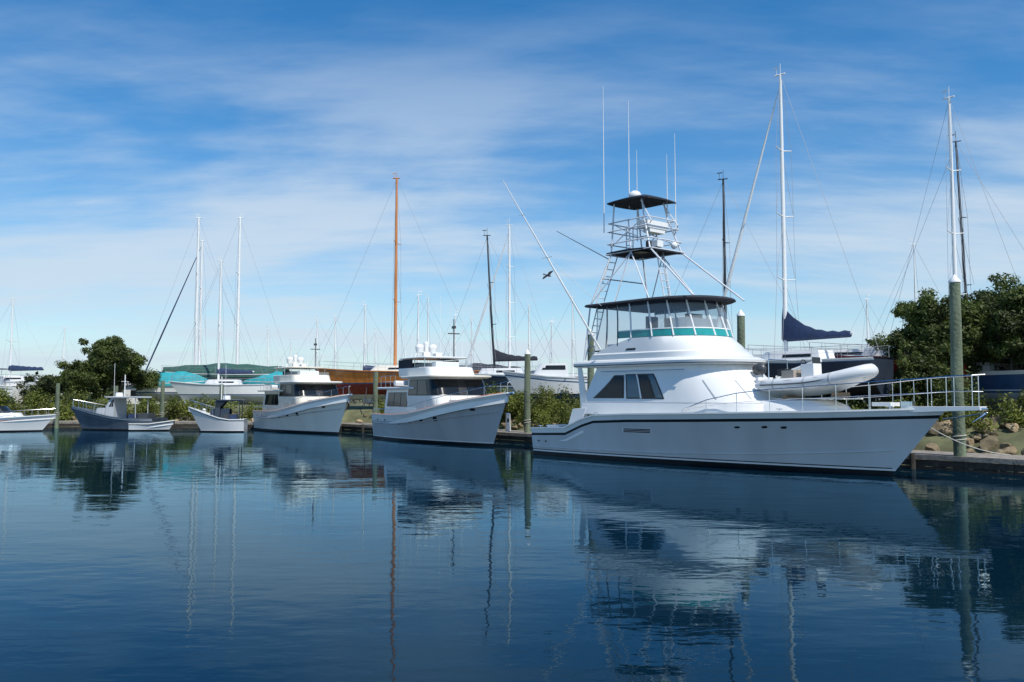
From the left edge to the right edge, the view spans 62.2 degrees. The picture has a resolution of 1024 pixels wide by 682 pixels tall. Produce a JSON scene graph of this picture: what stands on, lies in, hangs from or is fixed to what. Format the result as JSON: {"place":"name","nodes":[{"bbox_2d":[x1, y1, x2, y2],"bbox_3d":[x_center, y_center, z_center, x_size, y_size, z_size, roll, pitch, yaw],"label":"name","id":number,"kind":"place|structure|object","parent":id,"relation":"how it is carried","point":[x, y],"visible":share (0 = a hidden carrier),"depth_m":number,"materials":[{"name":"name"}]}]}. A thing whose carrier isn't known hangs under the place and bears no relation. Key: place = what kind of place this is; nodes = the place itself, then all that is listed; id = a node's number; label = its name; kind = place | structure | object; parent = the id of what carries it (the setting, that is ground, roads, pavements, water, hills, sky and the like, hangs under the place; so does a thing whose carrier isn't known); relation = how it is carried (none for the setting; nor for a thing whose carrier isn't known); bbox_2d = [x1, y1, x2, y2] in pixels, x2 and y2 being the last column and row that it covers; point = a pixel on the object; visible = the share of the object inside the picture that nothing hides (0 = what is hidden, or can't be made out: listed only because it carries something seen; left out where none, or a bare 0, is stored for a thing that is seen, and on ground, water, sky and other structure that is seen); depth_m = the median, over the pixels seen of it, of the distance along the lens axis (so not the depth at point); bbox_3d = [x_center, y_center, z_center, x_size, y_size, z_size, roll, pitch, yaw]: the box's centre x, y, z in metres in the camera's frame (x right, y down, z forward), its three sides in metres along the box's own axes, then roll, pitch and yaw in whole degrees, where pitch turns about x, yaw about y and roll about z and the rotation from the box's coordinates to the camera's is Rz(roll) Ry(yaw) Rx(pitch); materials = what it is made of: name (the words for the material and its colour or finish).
{"place":"outdoors","nodes":[
{"label":"outdoors","id":0,"kind":"place"},
{"bbox_2d":[0,428,1023,681],"bbox_3d":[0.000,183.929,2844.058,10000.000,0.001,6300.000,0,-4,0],"label":"water","id":1,"kind":"structure","parent":0,"point":[222,556],"depth_m":12.41,"materials":[{"name":"blue liquid"}]},
{"bbox_2d":[0,406,55,431],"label":"motorboat","id":2,"kind":"object","parent":1,"relation":"on","point":[11,420],"visible":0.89,"depth_m":58.48,"materials":[{"name":"white plastic"}]},
{"bbox_2d":[54,383,59,428],"bbox_3d":[-34.300,5.633,63.971,0.369,4.903,0.370,0,-4,0],"label":"dock piling","id":3,"kind":"object","parent":1,"relation":"in","point":[57,401],"visible":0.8,"depth_m":63.92,"materials":[{"name":"wood"}]},
{"bbox_2d":[114,386,117,395],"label":"dock piling","id":4,"kind":"object","parent":1,"relation":"in","point":[115,389],"visible":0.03,"depth_m":63.78,"materials":[{"name":"wood"}]},
{"bbox_2d":[71,372,167,429],"bbox_3d":[-28.742,4.436,61.576,6.700,5.585,2.660,0,-4,4],"label":"lobster boat","id":5,"kind":"object","parent":1,"relation":"on","point":[112,415],"visible":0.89,"depth_m":60.87,"materials":[{"name":"white plastic"}]},
{"bbox_2d":[128,420,174,430],"bbox_3d":[-25.400,6.367,60.117,3.000,1.545,1.329,0,-4,0],"label":"rowing skiff","id":6,"kind":"object","parent":1,"relation":"on","point":[162,426],"visible":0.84,"depth_m":59.67,"materials":[{"name":"white wood"}]},
{"bbox_2d":[160,380,164,416],"bbox_3d":[-26.300,5.521,63.778,0.369,5.103,0.370,0,-4,0],"label":"dock piling","id":7,"kind":"object","parent":1,"relation":"in","point":[162,395],"visible":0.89,"depth_m":63.75,"materials":[{"name":"wood"}]},
{"bbox_2d":[188,377,247,431],"bbox_3d":[-20.181,4.326,58.178,3.800,5.373,1.697,1,-4,-8],"label":"skiff with cabin","id":8,"kind":"object","parent":1,"relation":"on","point":[219,417],"visible":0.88,"depth_m":57.66,"materials":[{"name":"white plastic"}]},
{"bbox_2d":[219,384,223,399],"bbox_3d":[-21.700,5.639,63.269,0.391,4.803,0.392,0,-4,0],"label":"dock piling","id":9,"kind":"object","parent":1,"relation":"in","point":[222,391],"visible":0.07,"depth_m":63.28,"materials":[{"name":"wood"}]},
{"bbox_2d":[253,328,351,433],"bbox_3d":[-13.663,2.579,58.148,4.365,8.808,12.379,3,-5,-36],"label":"trawler yacht","id":10,"kind":"object","parent":1,"relation":"on","point":[309,401],"visible":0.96,"depth_m":57.12,"materials":[{"name":"white plastic"}]},
{"bbox_2d":[264,384,338,404],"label":"windows","id":11,"kind":"structure","parent":10,"relation":"in","point":[289,390],"depth_m":57.32,"materials":[{"name":"black glass"}]},
{"bbox_2d":[373,372,377,412],"bbox_3d":[-9.300,4.883,57.706,0.413,5.603,0.414,0,-4,0],"label":"dock piling","id":12,"kind":"object","parent":1,"relation":"in","point":[375,390],"visible":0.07,"depth_m":57.68,"materials":[{"name":"wood"}]},
{"bbox_2d":[371,296,513,445],"bbox_3d":[-3.215,1.659,45.479,4.500,9.080,12.762,2,-4,-31],"label":"trawler yacht","id":13,"kind":"object","parent":1,"relation":"on","point":[445,401],"visible":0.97,"depth_m":44.49,"materials":[{"name":"white plastic"}]},
{"bbox_2d":[387,359,486,406],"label":"windows","id":14,"kind":"structure","parent":13,"relation":"in","point":[422,387],"depth_m":44.78,"materials":[{"name":"black glass"}]},
{"bbox_2d":[523,349,530,436],"bbox_3d":[0.820,3.675,45.658,0.413,6.481,0.414,0,-4,0],"label":"dock piling","id":15,"kind":"object","parent":1,"relation":"in","point":[527,417],"visible":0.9,"depth_m":45.59,"materials":[{"name":"wood"}]},
{"bbox_2d":[45,421,1023,475],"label":"wooden dock","id":16,"kind":"object","parent":1,"relation":"in","point":[1001,465],"visible":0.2,"depth_m":28.53,"materials":[{"name":"brown wood"}]},
{"bbox_2d":[505,413,510,430],"bbox_3d":[-0.219,4.511,47.309,0.260,1.020,0.254,2,-4,-26],"label":"power pedestal","id":17,"kind":"object","parent":16,"relation":"on","point":[508,426],"visible":1,"depth_m":47.23,"materials":[{"name":"white plastic"}]},
{"bbox_2d":[587,329,594,415],"bbox_3d":[3.900,3.040,41.991,0.413,7.281,0.414,0,-4,0],"label":"dock piling","id":18,"kind":"object","parent":1,"relation":"in","point":[590,373],"visible":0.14,"depth_m":42.00,"materials":[{"name":"wood"}]},
{"bbox_2d":[737,310,744,348],"bbox_3d":[9.560,2.464,35.315,0.413,7.581,0.414,0,-4,0],"label":"dock piling","id":19,"kind":"object","parent":1,"relation":"in","point":[741,327],"visible":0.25,"depth_m":35.38,"materials":[{"name":"wood"}]},
{"bbox_2d":[503,103,1010,475],"bbox_3d":[6.798,-2.827,31.081,9.524,16.200,18.764,3,-5,-40],"label":"sportfishing yacht","id":20,"kind":"object","parent":1,"relation":"on","point":[689,388],"visible":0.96,"depth_m":30.15,"materials":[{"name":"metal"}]},
{"bbox_2d":[543,270,552,278],"bbox_3d":[1.459,-2.740,35.267,0.466,0.118,0.675,23,52,39],"label":"crow","id":21,"kind":"object","parent":20,"relation":"on","point":[548,274],"visible":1,"depth_m":35.24,"materials":[{"name":"black"}]},
{"bbox_2d":[573,348,766,402],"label":"salon windows","id":22,"kind":"structure","parent":20,"relation":"in","point":[638,386],"depth_m":31.90,"materials":[{"name":"black glass"}]},
{"bbox_2d":[948,274,966,468],"bbox_3d":[14.750,1.778,28.093,0.446,8.031,0.446,0,-4,0],"label":"dock piling","id":23,"kind":"object","parent":1,"relation":"in","point":[958,424],"visible":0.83,"depth_m":28.04,"materials":[{"name":"wood"}]},
{"bbox_2d":[0,0,1023,377],"label":"sky","id":24,"kind":"structure","parent":0,"point":[123,122],"materials":[{"name":"blue"}]},
{"bbox_2d":[7,400,1023,464],"bbox_3d":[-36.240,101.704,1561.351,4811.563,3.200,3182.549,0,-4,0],"label":"ground","id":25,"kind":"structure","parent":0,"point":[353,413],"depth_m":32.46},
{"bbox_2d":[0,368,23,403],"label":"stored motorboat","id":26,"kind":"object","parent":25,"relation":"on","point":[13,389],"visible":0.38,"depth_m":77.46,"materials":[{"name":"white plastic"}]},
{"bbox_2d":[0,298,62,403],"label":"sailboat","id":27,"kind":"object","parent":25,"relation":"on","point":[11,380],"visible":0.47,"depth_m":79.54,"materials":[{"name":"white plastic"}]},
{"bbox_2d":[14,374,65,403],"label":"broadleaf tree","id":28,"kind":"object","parent":25,"relation":"on","point":[46,384],"visible":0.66,"depth_m":73.35,"materials":[{"name":"green plant"}]},
{"bbox_2d":[44,325,77,368],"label":"sailboat","id":29,"kind":"object","parent":25,"relation":"on","point":[64,339],"visible":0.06,"depth_m":120.20,"materials":[{"name":"white metal"}]},
{"bbox_2d":[53,375,102,401],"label":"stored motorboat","id":30,"kind":"object","parent":25,"relation":"on","point":[88,399],"visible":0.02,"depth_m":87.44,"materials":[{"name":"white plastic"}]},
{"bbox_2d":[51,359,118,404],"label":"broadleaf tree","id":31,"kind":"object","parent":25,"relation":"on","point":[69,373],"visible":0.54,"depth_m":74.11,"materials":[{"name":"green plant"}]},
{"bbox_2d":[73,335,160,395],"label":"broadleaf tree","id":32,"kind":"object","parent":25,"relation":"on","point":[108,356],"visible":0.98,"depth_m":74.44,"materials":[{"name":"green plant"}]},
{"bbox_2d":[0,383,262,420],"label":"shrubs","id":33,"kind":"object","parent":25,"relation":"on","point":[173,406],"visible":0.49,"depth_m":68.46,"materials":[{"name":"green plant"}]},
{"bbox_2d":[125,382,166,403],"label":"boatyard shed","id":34,"kind":"structure","parent":25,"relation":"on","point":[129,390],"depth_m":82.24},
{"bbox_2d":[136,371,211,403],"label":"covered sailboat","id":35,"kind":"object","parent":25,"relation":"on","point":[170,390],"visible":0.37,"depth_m":78.17,"materials":[{"name":"teal fabric"}]},
{"bbox_2d":[26,371,361,399],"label":"distant trees","id":36,"kind":"object","parent":25,"relation":"on","point":[110,391],"depth_m":141.74,"materials":[{"name":"green plant"}]},
{"bbox_2d":[141,214,249,369],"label":"sailboat","id":37,"kind":"object","parent":25,"relation":"on","point":[195,335],"visible":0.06,"depth_m":85.41,"materials":[{"name":"white metal"}]},
{"bbox_2d":[145,237,254,371],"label":"sailboat","id":38,"kind":"object","parent":25,"relation":"on","point":[200,287],"visible":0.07,"depth_m":88.46,"materials":[{"name":"white metal"}]},
{"bbox_2d":[169,256,269,404],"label":"sailboat","id":39,"kind":"object","parent":25,"relation":"on","point":[239,389],"visible":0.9,"depth_m":75.36,"materials":[{"name":"white plastic"}]},
{"bbox_2d":[159,363,289,383],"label":"covered sailboat","id":40,"kind":"object","parent":25,"relation":"on","point":[208,370],"visible":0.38,"depth_m":79.12,"materials":[{"name":"green fabric"}]},
{"bbox_2d":[180,217,290,402],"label":"sailboat","id":41,"kind":"object","parent":25,"relation":"on","point":[238,304],"visible":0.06,"depth_m":84.34,"materials":[{"name":"white metal"}]},
{"bbox_2d":[243,371,282,389],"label":"covered sailboat","id":42,"kind":"object","parent":25,"relation":"on","point":[268,378],"visible":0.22,"depth_m":78.13,"materials":[{"name":"teal fabric"}]},
{"bbox_2d":[254,325,283,366],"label":"sailboat","id":43,"kind":"object","parent":25,"relation":"on","point":[268,329],"visible":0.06,"depth_m":110.12,"materials":[{"name":"white metal"}]},
{"bbox_2d":[279,339,307,370],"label":"sailboat","id":44,"kind":"object","parent":25,"relation":"on","point":[290,352],"visible":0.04,"depth_m":105.08,"materials":[{"name":"white metal"}]},
{"bbox_2d":[298,314,343,366],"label":"sailboat","id":45,"kind":"object","parent":25,"relation":"on","point":[317,352],"visible":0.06,"depth_m":95.11,"materials":[{"name":"white metal"}]},
{"bbox_2d":[308,317,360,402],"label":"sailboat","id":46,"kind":"object","parent":25,"relation":"on","point":[335,358],"visible":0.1,"depth_m":98.11,"materials":[{"name":"white metal"}]},
{"bbox_2d":[330,305,390,403],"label":"sailboat","id":47,"kind":"object","parent":25,"relation":"on","point":[368,397],"visible":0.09,"depth_m":79.86,"materials":[{"name":"white metal"}]},
{"bbox_2d":[362,328,389,401],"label":"sailboat","id":48,"kind":"object","parent":25,"relation":"on","point":[375,353],"visible":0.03,"depth_m":100.10,"materials":[{"name":"white metal"}]},
{"bbox_2d":[315,173,482,406],"bbox_3d":[-8.702,-4.088,65.358,13.500,18.220,3.764,-1,-4,8],"label":"sailboat","id":49,"kind":"object","parent":25,"relation":"on","point":[360,382],"visible":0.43,"depth_m":64.89,"materials":[{"name":"brown wood"}]},
{"bbox_2d":[378,289,448,400],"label":"sailboat","id":50,"kind":"object","parent":25,"relation":"on","point":[417,354],"visible":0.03,"depth_m":82.19,"materials":[{"name":"white metal"}]},
{"bbox_2d":[397,298,454,363],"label":"sailboat","id":51,"kind":"object","parent":25,"relation":"on","point":[428,330],"visible":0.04,"depth_m":90.27,"materials":[{"name":"white metal"}]},
{"bbox_2d":[437,310,478,360],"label":"sailboat","id":52,"kind":"object","parent":25,"relation":"on","point":[455,334],"visible":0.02,"depth_m":95.21,"materials":[{"name":"white metal"}]},
{"bbox_2d":[452,314,490,363],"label":"sailboat","id":53,"kind":"object","parent":25,"relation":"on","point":[471,340],"visible":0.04,"depth_m":88.20,"materials":[{"name":"white metal"}]},
{"bbox_2d":[459,363,520,369],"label":"covered sailboat","id":54,"kind":"object","parent":25,"relation":"on","point":[476,367],"visible":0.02,"depth_m":71.54,"materials":[{"name":"white plastic"}]},
{"bbox_2d":[443,230,538,398],"bbox_3d":[-1.219,-1.709,60.236,9.000,12.820,2.823,-1,-4,15],"label":"sailboat","id":55,"kind":"object","parent":25,"relation":"on","point":[497,375],"visible":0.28,"depth_m":59.55,"materials":[{"name":"white plastic"}]},
{"bbox_2d":[466,218,553,373],"bbox_3d":[-0.234,-2.114,62.286,8.500,13.950,2.712,-2,-4,30],"label":"sailboat","id":56,"kind":"object","parent":25,"relation":"on","point":[509,313],"visible":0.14,"depth_m":62.41,"materials":[{"name":"white metal"}]},
{"bbox_2d":[45,412,1023,463],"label":"riprap rocks","id":57,"kind":"object","parent":25,"relation":"on","point":[989,440],"visible":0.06,"depth_m":31.34,"materials":[{"name":"stone"}]},
{"bbox_2d":[515,305,559,368],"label":"sailboat","id":58,"kind":"object","parent":25,"relation":"on","point":[529,330],"visible":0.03,"depth_m":85.22,"materials":[{"name":"white plastic"}]},
{"bbox_2d":[502,363,586,408],"bbox_3d":[2.117,2.829,52.309,5.500,2.866,1.869,-1,-4,8],"label":"stored motorboat","id":59,"kind":"object","parent":25,"relation":"on","point":[554,376],"visible":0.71,"depth_m":51.80,"materials":[{"name":"white plastic"}]},
{"bbox_2d":[523,318,573,371],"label":"sailboat","id":60,"kind":"object","parent":25,"relation":"on","point":[551,323],"visible":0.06,"depth_m":92.13,"materials":[{"name":"white plastic"}]},
{"bbox_2d":[541,291,586,377],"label":"sailboat","id":61,"kind":"object","parent":25,"relation":"on","point":[573,368],"visible":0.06,"depth_m":75.06,"materials":[{"name":"white plastic"}]},
{"bbox_2d":[378,382,1023,434],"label":"shrubs","id":62,"kind":"object","parent":25,"relation":"on","point":[547,406],"visible":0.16,"depth_m":47.96,"materials":[{"name":"green plant"}]},
{"bbox_2d":[661,172,808,356],"bbox_3d":[11.893,-2.887,47.260,10.000,13.520,3.033,-2,-4,30],"label":"sailboat","id":63,"kind":"object","parent":25,"relation":"on","point":[724,261],"visible":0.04,"depth_m":47.37,"materials":[{"name":"white plastic"}]},
{"bbox_2d":[484,366,1023,417],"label":"shrubs","id":64,"kind":"object","parent":25,"relation":"on","point":[967,399],"visible":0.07,"depth_m":34.52,"materials":[{"name":"green plant"}]},
{"bbox_2d":[717,67,893,402],"bbox_3d":[12.926,-4.979,40.396,2.908,16.820,9.400,3,-5,-40],"label":"sailboat","id":65,"kind":"object","parent":25,"relation":"on","point":[793,329],"visible":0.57,"depth_m":39.23,"materials":[{"name":"white plastic"}]},
{"bbox_2d":[748,345,863,402],"bbox_3d":[17.005,1.900,44.965,9.500,3.674,2.931,-2,-4,30],"label":"stored sailboat","id":66,"kind":"object","parent":25,"relation":"on","point":[851,353],"visible":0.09,"depth_m":44.21,"materials":[{"name":"white plastic"}]},
{"bbox_2d":[852,293,886,400],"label":"sailboat","id":67,"kind":"object","parent":25,"relation":"on","point":[866,313],"visible":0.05,"depth_m":75.23,"materials":[{"name":"white plastic"}]},
{"bbox_2d":[809,342,970,401],"bbox_3d":[17.308,1.649,39.858,7.400,3.524,2.492,-4,-5,45],"label":"stored sailboat","id":68,"kind":"object","parent":25,"relation":"on","point":[873,351],"visible":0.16,"depth_m":39.50,"materials":[{"name":"white plastic"}]},
{"bbox_2d":[874,237,941,330],"bbox_3d":[29.597,-1.432,62.221,9.000,12.520,2.823,-1,-4,10],"label":"sailboat","id":69,"kind":"object","parent":25,"relation":"on","point":[914,276],"visible":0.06,"depth_m":62.43,"materials":[{"name":"white plastic"}]},
{"bbox_2d":[893,340,950,404],"bbox_3d":[17.553,1.696,36.289,2.576,3.688,3.287,-2,-4,33],"label":"broadleaf tree","id":70,"kind":"object","parent":25,"relation":"on","point":[915,364],"visible":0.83,"depth_m":35.89,"materials":[{"name":"green plant"}]},
{"bbox_2d":[865,287,988,404],"bbox_3d":[18.688,0.550,38.289,5.085,6.206,4.576,-2,-4,30],"label":"broadleaf tree","id":71,"kind":"object","parent":25,"relation":"on","point":[927,319],"visible":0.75,"depth_m":37.15,"materials":[{"name":"green plant"}]},
{"bbox_2d":[881,131,1022,411],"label":"sailboat","id":72,"kind":"object","parent":25,"relation":"on","point":[961,235],"visible":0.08,"depth_m":43.65,"materials":[{"name":"white plastic"}]},
{"bbox_2d":[890,86,1023,414],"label":"sailboat","id":73,"kind":"object","parent":25,"relation":"on","point":[992,381],"visible":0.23,"depth_m":37.69,"materials":[{"name":"blue plastic"}]},
{"bbox_2d":[961,287,1010,362],"bbox_3d":[22.359,0.633,40.678,5.872,6.413,5.711,3,-5,-37],"label":"broadleaf tree","id":74,"kind":"object","parent":25,"relation":"on","point":[984,295],"visible":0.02,"depth_m":39.47,"materials":[{"name":"green plant"}]},
{"bbox_2d":[949,272,1023,409],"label":"broadleaf tree","id":75,"kind":"object","parent":25,"relation":"on","point":[1002,327],"visible":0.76,"depth_m":36.29,"materials":[{"name":"green plant"}]},
{"bbox_2d":[995,285,1023,307],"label":"broadleaf tree","id":76,"kind":"object","parent":25,"relation":"on","point":[1011,294],"visible":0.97,"depth_m":35.52,"materials":[{"name":"green plant"}]}
]}

